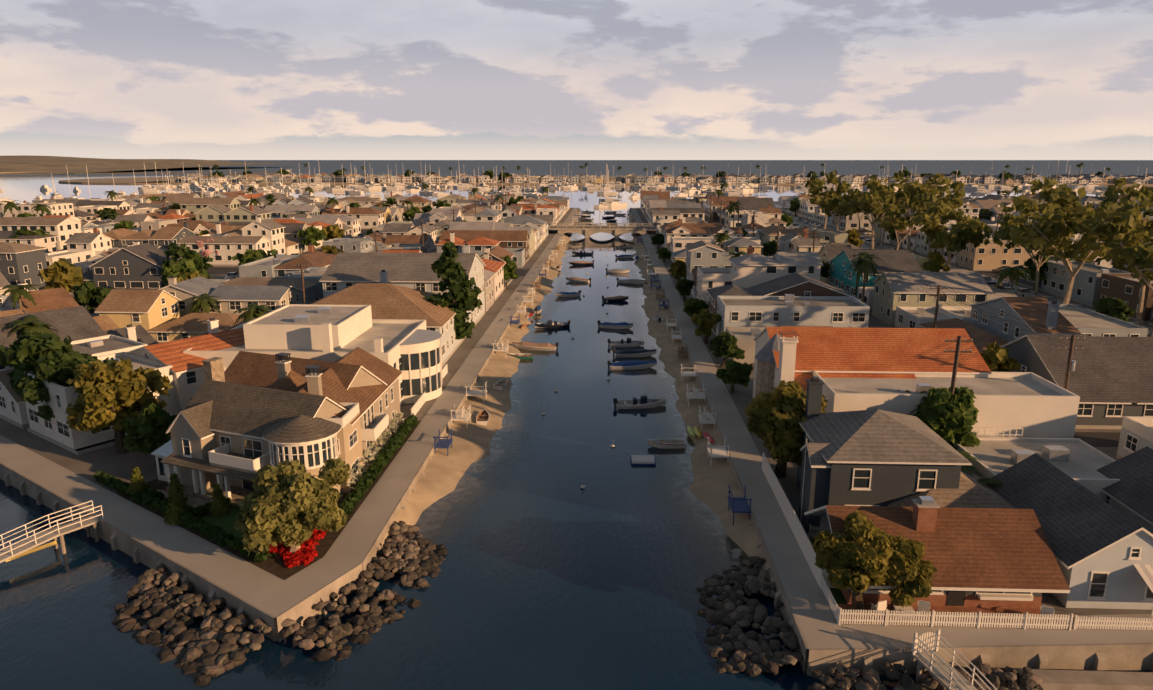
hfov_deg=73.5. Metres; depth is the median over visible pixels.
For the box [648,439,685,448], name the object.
white dinghy
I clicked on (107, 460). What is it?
little island ground
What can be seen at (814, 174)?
peninsula tree
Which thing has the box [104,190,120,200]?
palm
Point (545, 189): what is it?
palm
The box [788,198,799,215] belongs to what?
yard tree
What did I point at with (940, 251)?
house
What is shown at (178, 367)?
house bay
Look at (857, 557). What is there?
corner tree
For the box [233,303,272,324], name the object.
yard palm
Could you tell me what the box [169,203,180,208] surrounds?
yard tree
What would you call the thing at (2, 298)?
house bay
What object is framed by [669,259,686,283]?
canal shrub
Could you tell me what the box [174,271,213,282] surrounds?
yard tree
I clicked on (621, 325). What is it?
boat
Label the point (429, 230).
house
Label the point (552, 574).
bay water
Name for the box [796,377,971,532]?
blue house
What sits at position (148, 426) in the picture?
tree
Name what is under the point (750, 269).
house
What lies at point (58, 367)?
tree
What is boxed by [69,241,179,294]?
house
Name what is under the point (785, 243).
house
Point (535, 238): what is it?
house
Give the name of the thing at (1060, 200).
eucalyptus
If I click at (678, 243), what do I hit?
house
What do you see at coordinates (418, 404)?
white garden wall
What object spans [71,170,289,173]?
harbor jetty
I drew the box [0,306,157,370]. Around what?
house bay
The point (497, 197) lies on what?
palm
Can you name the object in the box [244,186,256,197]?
palm
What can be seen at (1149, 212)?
yard tree
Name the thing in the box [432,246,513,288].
house
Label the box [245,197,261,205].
yard palm
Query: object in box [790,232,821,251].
house
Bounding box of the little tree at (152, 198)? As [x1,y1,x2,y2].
[144,196,160,200]
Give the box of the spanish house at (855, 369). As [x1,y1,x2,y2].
[753,327,1079,437]
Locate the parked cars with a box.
[91,212,1149,333]
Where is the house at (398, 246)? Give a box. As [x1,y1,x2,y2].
[372,243,426,252]
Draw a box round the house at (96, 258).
[85,244,132,269]
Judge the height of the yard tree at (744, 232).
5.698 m
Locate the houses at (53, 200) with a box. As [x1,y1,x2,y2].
[0,197,124,216]
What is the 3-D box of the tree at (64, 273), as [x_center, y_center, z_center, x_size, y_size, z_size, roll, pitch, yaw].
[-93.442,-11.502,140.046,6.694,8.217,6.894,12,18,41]
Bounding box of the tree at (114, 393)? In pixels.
[65,358,171,453]
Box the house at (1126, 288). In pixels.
[1097,273,1152,322]
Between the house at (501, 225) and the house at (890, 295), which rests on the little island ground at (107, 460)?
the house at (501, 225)
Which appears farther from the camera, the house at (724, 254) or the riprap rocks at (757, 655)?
the house at (724, 254)
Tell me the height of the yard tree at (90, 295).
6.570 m
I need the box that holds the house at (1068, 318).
[918,297,1147,352]
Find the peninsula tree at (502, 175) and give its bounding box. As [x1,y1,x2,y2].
[498,172,511,181]
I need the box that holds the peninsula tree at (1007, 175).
[998,171,1012,178]
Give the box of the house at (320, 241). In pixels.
[307,225,322,248]
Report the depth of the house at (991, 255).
181.46 m
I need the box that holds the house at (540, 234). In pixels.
[539,232,543,244]
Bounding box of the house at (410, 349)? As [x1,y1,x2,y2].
[183,304,442,406]
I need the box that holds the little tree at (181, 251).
[162,242,212,275]
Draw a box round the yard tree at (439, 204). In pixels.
[433,201,450,207]
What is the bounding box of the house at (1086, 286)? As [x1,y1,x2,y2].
[1040,261,1152,306]
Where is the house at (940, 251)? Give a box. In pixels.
[931,235,991,255]
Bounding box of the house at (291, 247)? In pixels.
[208,223,300,254]
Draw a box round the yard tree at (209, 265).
[201,257,212,273]
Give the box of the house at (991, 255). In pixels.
[958,240,1053,270]
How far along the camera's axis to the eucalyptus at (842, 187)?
245.43 m
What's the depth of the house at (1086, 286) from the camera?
143.19 m
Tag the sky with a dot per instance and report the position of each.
(103, 79)
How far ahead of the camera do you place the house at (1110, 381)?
78.02 m
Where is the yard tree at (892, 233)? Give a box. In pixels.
[887,225,895,239]
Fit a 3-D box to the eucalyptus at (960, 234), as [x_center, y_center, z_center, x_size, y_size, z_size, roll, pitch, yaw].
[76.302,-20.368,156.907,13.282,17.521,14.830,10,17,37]
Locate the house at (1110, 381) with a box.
[1000,335,1152,428]
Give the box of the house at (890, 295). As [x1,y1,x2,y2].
[872,272,1017,326]
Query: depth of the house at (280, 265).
147.40 m
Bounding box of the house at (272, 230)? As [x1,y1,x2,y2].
[201,216,285,254]
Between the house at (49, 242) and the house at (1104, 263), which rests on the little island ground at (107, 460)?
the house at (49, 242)
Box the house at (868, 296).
[857,287,873,313]
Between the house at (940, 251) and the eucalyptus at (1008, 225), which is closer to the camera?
the eucalyptus at (1008, 225)
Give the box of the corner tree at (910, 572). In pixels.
[880,534,937,615]
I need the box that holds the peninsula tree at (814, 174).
[806,171,817,177]
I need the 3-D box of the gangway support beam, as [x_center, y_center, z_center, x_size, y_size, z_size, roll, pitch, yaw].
[-37.806,14.305,53.615,0.679,0.280,3.198,9,16,32]
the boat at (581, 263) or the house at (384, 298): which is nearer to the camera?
the house at (384, 298)
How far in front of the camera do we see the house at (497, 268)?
147.40 m
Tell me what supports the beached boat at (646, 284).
on the canal beach sand at (708, 487)
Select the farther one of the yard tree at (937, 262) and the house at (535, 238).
the house at (535, 238)
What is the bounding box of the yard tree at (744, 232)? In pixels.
[737,226,747,236]
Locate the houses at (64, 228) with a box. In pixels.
[0,198,283,250]
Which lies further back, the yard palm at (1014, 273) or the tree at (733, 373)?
the yard palm at (1014, 273)
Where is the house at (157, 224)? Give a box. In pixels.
[129,219,209,235]
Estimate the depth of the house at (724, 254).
165.63 m
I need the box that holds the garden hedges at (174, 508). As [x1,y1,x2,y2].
[93,410,417,567]
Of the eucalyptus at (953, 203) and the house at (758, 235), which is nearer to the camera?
the eucalyptus at (953, 203)
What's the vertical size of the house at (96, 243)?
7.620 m
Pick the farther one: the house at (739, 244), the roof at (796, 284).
the house at (739, 244)
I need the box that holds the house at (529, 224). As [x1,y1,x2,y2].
[495,222,540,247]
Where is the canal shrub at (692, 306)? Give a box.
[683,297,708,317]
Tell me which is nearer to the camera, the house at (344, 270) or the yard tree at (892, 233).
the house at (344, 270)
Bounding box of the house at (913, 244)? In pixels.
[902,228,984,251]
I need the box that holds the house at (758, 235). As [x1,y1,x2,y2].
[755,231,761,244]
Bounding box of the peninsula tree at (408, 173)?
[405,169,414,176]
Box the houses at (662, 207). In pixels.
[640,189,707,233]
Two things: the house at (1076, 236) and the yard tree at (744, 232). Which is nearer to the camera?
the house at (1076, 236)
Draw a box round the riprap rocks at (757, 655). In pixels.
[696,556,1042,689]
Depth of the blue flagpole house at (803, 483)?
55.24 m
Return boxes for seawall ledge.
[1016,669,1152,689]
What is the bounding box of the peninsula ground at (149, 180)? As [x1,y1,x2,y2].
[58,176,1152,185]
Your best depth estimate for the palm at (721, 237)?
184.25 m
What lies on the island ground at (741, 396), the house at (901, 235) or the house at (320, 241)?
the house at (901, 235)
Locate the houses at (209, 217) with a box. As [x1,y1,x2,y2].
[177,197,381,230]
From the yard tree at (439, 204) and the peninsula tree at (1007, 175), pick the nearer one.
the yard tree at (439, 204)
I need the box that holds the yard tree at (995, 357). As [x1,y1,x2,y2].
[979,342,1021,371]
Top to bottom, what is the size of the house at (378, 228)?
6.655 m
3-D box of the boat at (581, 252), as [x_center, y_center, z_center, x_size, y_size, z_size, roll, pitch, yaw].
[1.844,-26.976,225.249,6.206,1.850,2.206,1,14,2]
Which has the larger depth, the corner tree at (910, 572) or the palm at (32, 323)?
the palm at (32, 323)
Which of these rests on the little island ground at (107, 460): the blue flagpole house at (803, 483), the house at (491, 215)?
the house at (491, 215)
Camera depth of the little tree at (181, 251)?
148.09 m
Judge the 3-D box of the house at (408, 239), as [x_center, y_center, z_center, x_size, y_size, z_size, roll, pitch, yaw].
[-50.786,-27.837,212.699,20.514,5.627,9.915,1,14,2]
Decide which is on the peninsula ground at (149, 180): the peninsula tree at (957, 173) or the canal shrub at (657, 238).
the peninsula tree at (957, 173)
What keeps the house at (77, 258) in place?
on the little island ground at (107, 460)
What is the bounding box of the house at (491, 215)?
[473,204,546,241]
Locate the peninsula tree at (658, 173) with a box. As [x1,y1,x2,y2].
[654,171,661,175]
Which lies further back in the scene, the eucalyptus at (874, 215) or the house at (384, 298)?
the eucalyptus at (874, 215)
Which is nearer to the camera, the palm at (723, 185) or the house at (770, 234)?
the house at (770, 234)
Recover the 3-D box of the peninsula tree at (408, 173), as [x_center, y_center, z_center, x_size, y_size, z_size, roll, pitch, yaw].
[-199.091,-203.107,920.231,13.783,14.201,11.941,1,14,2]
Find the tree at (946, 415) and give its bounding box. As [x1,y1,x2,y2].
[898,386,979,449]
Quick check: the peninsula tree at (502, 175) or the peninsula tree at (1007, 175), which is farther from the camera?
the peninsula tree at (502, 175)
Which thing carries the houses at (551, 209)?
on the little island ground at (107, 460)
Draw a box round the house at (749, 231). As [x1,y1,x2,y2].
[744,229,764,236]
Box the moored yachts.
[0,160,1148,207]
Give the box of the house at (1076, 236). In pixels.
[1049,233,1152,251]
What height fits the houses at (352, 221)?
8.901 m
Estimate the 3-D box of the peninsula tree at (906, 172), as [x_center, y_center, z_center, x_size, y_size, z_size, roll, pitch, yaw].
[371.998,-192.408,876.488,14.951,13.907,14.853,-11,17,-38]
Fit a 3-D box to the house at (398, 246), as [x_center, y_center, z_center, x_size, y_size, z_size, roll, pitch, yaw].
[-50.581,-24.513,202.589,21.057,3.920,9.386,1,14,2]
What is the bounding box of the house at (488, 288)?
[484,269,495,311]
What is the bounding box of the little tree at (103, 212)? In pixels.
[94,207,120,219]
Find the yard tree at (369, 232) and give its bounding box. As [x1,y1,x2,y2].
[365,228,372,235]
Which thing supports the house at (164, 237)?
on the little island ground at (107, 460)
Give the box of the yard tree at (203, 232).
[198,230,208,235]
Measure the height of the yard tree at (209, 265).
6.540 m
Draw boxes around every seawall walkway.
[0,208,579,641]
[629,208,1152,675]
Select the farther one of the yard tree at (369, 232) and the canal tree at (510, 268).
the yard tree at (369, 232)
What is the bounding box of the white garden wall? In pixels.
[411,364,447,414]
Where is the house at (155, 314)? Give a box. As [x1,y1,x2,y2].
[94,289,245,342]
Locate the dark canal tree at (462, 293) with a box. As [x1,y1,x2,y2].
[425,241,482,339]
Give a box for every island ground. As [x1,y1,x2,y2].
[0,208,573,640]
[635,208,1152,673]
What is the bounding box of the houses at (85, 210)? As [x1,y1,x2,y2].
[0,197,162,220]
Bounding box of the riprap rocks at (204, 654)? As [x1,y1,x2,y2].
[112,521,447,685]
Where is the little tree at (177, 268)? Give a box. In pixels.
[160,259,211,285]
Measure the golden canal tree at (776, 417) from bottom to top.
8.210 m
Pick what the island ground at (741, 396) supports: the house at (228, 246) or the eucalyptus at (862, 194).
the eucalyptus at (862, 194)
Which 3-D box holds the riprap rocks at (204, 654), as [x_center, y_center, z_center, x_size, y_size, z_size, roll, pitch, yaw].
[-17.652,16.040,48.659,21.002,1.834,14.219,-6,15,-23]
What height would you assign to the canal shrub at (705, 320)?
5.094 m
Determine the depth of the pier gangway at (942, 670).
40.02 m
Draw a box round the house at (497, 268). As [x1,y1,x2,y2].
[382,250,505,300]
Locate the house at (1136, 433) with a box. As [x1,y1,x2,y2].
[1116,416,1152,458]
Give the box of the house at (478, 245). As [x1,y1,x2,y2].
[435,232,524,267]
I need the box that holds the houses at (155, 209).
[29,190,249,220]
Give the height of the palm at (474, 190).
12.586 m
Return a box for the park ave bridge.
[546,223,664,238]
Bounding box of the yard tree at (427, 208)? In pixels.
[422,205,431,212]
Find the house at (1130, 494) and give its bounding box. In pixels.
[1096,446,1152,533]
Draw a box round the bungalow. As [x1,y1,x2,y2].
[804,468,1069,628]
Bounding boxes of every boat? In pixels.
[476,409,489,425]
[493,377,507,390]
[512,341,558,350]
[533,305,541,314]
[534,319,570,327]
[555,290,580,296]
[566,244,584,247]
[566,277,590,282]
[569,260,593,264]
[572,249,592,254]
[579,218,592,220]
[597,320,632,328]
[602,295,628,301]
[606,268,629,272]
[607,360,656,369]
[608,338,643,346]
[612,348,656,356]
[613,243,632,247]
[613,393,665,408]
[615,254,634,258]
[617,278,646,283]
[643,281,649,286]
[653,315,662,322]
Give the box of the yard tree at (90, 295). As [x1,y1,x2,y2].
[71,281,111,314]
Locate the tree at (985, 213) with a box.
[978,208,993,219]
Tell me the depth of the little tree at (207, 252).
188.67 m
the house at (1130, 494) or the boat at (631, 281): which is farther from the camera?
the boat at (631, 281)
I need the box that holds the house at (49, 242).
[0,231,57,253]
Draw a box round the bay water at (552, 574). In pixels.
[0,160,1152,689]
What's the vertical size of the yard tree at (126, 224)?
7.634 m
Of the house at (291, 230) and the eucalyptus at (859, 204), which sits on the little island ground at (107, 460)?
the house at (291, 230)
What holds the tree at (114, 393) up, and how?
on the little island ground at (107, 460)
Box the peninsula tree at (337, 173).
[333,170,341,175]
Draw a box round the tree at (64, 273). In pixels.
[37,258,83,292]
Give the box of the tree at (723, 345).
[708,331,744,367]
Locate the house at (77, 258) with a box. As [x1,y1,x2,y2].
[45,250,92,272]
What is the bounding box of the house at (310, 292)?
[209,277,318,303]
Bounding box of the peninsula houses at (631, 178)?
[170,173,1152,183]
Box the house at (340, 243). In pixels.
[322,238,418,252]
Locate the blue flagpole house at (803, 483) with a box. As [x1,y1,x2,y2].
[800,439,806,522]
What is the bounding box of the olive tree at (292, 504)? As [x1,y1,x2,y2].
[234,458,350,554]
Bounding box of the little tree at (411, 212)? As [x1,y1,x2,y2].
[403,206,422,220]
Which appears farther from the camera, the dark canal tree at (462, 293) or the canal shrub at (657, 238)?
the canal shrub at (657, 238)
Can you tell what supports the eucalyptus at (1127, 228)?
on the island ground at (741, 396)
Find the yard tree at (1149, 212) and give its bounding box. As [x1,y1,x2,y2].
[1142,209,1152,216]
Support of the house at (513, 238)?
on the little island ground at (107, 460)
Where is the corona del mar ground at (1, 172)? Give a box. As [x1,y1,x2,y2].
[0,171,44,173]
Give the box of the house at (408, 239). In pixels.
[363,232,432,252]
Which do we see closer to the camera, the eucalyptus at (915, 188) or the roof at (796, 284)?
the roof at (796, 284)
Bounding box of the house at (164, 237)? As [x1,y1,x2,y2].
[93,222,197,258]
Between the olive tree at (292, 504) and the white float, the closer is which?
the olive tree at (292, 504)
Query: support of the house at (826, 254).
on the island ground at (741, 396)
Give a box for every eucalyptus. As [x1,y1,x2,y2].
[803,170,850,228]
[809,188,861,229]
[837,178,913,248]
[850,185,895,233]
[859,195,903,244]
[865,190,942,249]
[869,172,951,250]
[903,180,965,252]
[912,199,990,271]
[972,215,1076,295]
[1001,176,1152,303]
[1071,210,1152,336]
[1085,204,1152,323]
[1135,241,1152,260]
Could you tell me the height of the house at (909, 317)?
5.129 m
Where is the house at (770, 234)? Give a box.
[761,226,847,254]
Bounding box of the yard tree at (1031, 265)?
[1023,254,1050,291]
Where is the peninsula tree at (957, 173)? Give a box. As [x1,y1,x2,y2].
[950,170,960,175]
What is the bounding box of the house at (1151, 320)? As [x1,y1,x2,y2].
[1148,304,1152,325]
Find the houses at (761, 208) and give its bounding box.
[694,192,797,228]
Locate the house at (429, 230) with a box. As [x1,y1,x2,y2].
[381,223,437,250]
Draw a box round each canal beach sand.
[381,218,578,546]
[628,214,774,581]
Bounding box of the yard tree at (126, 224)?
[114,220,134,229]
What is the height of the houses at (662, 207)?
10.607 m
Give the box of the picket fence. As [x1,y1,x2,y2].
[762,452,1152,629]
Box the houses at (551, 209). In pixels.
[501,194,569,236]
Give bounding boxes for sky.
[0,0,1152,159]
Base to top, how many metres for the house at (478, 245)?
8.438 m
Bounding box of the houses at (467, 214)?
[413,192,515,225]
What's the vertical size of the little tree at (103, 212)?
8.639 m
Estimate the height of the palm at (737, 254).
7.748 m
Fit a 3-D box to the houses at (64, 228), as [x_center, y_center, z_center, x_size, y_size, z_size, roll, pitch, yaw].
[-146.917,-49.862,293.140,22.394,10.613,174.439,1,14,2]
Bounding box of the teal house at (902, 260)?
[829,250,929,296]
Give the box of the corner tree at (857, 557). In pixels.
[813,510,895,612]
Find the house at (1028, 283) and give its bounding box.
[1018,255,1094,289]
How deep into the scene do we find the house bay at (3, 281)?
125.53 m
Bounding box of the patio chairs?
[871,600,1053,623]
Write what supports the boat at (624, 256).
on the bay water at (552, 574)
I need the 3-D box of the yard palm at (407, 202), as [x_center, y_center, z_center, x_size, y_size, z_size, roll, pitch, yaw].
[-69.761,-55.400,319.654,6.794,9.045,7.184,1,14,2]
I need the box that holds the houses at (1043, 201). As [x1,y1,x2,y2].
[999,196,1152,219]
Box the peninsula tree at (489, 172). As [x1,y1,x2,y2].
[482,169,494,178]
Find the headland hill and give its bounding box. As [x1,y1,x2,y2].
[0,155,280,174]
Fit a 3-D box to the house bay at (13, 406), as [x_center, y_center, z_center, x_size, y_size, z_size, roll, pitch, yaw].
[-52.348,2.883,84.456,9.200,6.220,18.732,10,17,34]
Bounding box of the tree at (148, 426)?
[122,402,177,466]
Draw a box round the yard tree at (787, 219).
[780,214,792,226]
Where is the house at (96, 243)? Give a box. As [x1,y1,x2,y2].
[64,233,167,255]
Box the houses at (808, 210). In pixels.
[784,195,952,244]
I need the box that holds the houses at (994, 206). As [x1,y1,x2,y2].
[937,196,1150,223]
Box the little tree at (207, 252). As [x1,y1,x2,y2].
[197,238,218,257]
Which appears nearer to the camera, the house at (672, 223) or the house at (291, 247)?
the house at (291, 247)
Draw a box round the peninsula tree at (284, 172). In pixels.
[277,169,288,174]
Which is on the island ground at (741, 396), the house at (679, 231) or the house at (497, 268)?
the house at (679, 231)
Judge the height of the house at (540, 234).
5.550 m
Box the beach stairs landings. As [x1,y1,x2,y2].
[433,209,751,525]
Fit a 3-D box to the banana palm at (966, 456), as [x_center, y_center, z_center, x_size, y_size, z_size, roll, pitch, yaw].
[28.413,10.216,58.443,3.753,4.335,4.096,8,16,29]
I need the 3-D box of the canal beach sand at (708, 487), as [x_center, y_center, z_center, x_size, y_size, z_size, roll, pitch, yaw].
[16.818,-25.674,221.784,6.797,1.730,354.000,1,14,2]
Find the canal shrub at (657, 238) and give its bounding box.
[651,233,663,248]
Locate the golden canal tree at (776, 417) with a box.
[745,380,829,477]
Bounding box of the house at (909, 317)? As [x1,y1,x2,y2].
[894,306,971,327]
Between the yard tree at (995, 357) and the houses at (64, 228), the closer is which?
the yard tree at (995, 357)
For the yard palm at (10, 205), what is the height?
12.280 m
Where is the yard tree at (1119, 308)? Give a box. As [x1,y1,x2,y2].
[1093,297,1135,321]
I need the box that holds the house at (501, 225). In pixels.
[448,218,534,257]
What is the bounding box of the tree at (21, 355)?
[0,332,74,396]
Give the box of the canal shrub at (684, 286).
[675,278,693,301]
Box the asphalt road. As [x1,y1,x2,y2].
[207,212,1152,446]
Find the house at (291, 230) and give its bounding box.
[228,223,307,252]
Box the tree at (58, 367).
[17,350,117,420]
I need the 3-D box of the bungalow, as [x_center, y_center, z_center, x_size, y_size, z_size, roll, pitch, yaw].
[22.897,10.837,52.154,15.250,5.850,19.100,1,14,2]
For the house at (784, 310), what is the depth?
105.88 m
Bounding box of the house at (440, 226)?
[384,219,452,233]
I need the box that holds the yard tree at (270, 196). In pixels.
[266,193,274,198]
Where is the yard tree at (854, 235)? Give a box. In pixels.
[845,228,863,246]
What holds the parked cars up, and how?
on the asphalt road
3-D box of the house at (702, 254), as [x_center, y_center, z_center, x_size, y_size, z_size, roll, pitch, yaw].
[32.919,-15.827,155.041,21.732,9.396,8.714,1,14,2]
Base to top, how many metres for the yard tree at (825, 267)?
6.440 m
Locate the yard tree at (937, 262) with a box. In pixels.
[922,251,949,271]
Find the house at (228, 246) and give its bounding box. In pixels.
[176,232,270,265]
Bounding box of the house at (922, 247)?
[916,232,929,255]
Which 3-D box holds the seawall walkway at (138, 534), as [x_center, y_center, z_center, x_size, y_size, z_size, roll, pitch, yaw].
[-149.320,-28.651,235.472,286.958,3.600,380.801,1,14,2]
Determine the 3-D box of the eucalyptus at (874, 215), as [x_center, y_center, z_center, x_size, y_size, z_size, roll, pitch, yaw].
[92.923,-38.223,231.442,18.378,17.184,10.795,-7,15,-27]
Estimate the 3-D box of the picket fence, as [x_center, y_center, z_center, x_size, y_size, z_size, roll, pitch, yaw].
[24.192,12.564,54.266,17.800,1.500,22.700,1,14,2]
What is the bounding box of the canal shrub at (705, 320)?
[691,309,721,343]
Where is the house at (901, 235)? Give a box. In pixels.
[891,225,951,247]
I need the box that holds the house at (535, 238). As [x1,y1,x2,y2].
[499,222,537,251]
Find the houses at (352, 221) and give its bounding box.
[271,195,432,237]
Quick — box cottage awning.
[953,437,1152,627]
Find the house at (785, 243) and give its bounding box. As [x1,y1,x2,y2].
[778,232,860,251]
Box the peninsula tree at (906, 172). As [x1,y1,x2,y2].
[898,169,910,176]
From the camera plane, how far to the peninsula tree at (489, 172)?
842.83 m
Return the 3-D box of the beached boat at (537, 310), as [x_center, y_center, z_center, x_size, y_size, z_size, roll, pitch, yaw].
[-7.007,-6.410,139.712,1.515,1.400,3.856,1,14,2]
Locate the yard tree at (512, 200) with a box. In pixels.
[507,197,519,205]
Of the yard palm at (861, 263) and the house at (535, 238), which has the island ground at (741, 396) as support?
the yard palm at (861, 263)
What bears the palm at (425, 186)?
on the little island ground at (107, 460)
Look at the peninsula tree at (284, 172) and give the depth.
927.56 m
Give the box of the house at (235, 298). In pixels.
[158,276,301,316]
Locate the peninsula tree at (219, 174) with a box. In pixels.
[210,170,223,176]
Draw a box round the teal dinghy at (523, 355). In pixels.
[506,353,532,358]
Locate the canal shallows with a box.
[619,213,761,593]
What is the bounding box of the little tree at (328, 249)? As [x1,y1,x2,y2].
[321,245,343,254]
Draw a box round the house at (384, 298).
[311,270,465,366]
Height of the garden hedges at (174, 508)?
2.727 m
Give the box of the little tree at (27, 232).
[11,228,49,243]
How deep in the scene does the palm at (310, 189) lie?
365.36 m
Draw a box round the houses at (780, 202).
[698,192,1125,211]
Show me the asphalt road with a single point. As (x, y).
(1102, 439)
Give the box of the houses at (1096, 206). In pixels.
[1090,200,1152,217]
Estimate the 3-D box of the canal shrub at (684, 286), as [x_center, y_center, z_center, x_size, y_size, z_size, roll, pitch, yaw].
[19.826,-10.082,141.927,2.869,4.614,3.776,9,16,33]
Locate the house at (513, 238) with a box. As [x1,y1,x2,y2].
[439,230,529,262]
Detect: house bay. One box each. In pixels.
[0,272,9,294]
[0,281,78,313]
[0,293,7,305]
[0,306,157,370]
[0,307,118,330]
[0,334,147,428]
[23,317,244,454]
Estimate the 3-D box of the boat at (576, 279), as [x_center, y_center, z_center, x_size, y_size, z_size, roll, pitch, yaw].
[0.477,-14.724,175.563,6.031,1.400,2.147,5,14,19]
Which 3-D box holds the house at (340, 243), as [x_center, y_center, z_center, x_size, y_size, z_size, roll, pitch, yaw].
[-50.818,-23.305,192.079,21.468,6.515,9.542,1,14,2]
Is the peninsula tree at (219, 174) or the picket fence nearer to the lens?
the picket fence
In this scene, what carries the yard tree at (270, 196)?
on the little island ground at (107, 460)
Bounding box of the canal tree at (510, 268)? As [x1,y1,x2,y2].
[501,255,518,287]
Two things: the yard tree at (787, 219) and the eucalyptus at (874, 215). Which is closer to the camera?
the eucalyptus at (874, 215)
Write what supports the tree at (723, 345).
on the island ground at (741, 396)
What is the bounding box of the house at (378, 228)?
[372,224,440,242]
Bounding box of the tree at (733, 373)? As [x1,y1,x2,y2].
[716,359,752,392]
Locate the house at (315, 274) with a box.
[282,267,327,300]
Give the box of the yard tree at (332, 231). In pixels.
[323,223,345,239]
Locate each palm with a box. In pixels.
[0,200,23,216]
[0,284,43,310]
[2,315,61,341]
[31,203,51,216]
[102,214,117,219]
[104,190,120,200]
[184,293,222,314]
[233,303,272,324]
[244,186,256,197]
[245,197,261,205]
[264,199,278,204]
[304,187,313,195]
[324,197,340,214]
[401,200,413,210]
[420,183,430,198]
[470,188,480,194]
[493,194,504,211]
[541,187,549,195]
[710,232,732,247]
[712,189,724,209]
[718,183,728,192]
[724,201,744,226]
[726,251,746,257]
[842,252,886,302]
[957,450,980,475]
[961,468,1002,486]
[993,265,1034,288]
[1010,186,1020,196]
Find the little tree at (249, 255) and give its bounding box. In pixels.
[231,249,276,271]
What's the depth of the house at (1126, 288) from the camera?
128.41 m
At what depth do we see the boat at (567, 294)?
156.23 m
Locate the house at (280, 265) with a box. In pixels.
[238,243,335,277]
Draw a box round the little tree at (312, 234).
[297,225,325,251]
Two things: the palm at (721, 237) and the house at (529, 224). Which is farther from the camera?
the house at (529, 224)
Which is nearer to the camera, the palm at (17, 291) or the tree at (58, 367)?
the tree at (58, 367)
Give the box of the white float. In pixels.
[630,455,655,464]
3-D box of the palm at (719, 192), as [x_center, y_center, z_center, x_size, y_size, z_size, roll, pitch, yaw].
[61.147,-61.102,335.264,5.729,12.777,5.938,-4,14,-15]
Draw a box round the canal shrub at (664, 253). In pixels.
[656,247,670,261]
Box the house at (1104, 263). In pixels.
[1079,254,1114,267]
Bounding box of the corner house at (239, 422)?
[151,347,402,506]
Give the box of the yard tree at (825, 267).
[820,261,829,277]
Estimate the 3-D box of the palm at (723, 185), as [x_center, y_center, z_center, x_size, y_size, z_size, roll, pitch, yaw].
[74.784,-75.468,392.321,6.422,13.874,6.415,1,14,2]
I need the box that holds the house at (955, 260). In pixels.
[944,238,1037,264]
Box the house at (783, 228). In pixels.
[750,226,815,237]
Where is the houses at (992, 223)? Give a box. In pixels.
[901,201,1037,235]
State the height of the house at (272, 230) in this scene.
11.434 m
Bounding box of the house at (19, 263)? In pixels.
[0,242,47,292]
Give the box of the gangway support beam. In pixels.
[6,540,57,561]
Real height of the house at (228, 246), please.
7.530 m
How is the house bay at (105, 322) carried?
on the little island ground at (107, 460)
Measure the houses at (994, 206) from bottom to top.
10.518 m
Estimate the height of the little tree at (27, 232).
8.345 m
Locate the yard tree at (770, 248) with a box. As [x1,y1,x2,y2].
[762,240,779,255]
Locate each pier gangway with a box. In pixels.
[0,500,103,562]
[912,629,996,689]
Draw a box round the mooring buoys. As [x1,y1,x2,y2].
[541,244,614,488]
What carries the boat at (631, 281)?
on the bay water at (552, 574)
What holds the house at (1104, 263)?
on the island ground at (741, 396)
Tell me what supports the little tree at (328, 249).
on the little island ground at (107, 460)
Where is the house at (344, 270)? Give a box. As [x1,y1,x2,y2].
[319,243,485,325]
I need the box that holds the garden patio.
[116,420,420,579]
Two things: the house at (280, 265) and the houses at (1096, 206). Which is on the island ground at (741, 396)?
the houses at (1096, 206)
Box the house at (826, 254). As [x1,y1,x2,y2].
[818,244,928,284]
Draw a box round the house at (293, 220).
[273,216,330,241]
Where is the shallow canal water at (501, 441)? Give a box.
[383,213,586,558]
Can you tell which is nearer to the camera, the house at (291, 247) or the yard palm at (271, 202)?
the house at (291, 247)

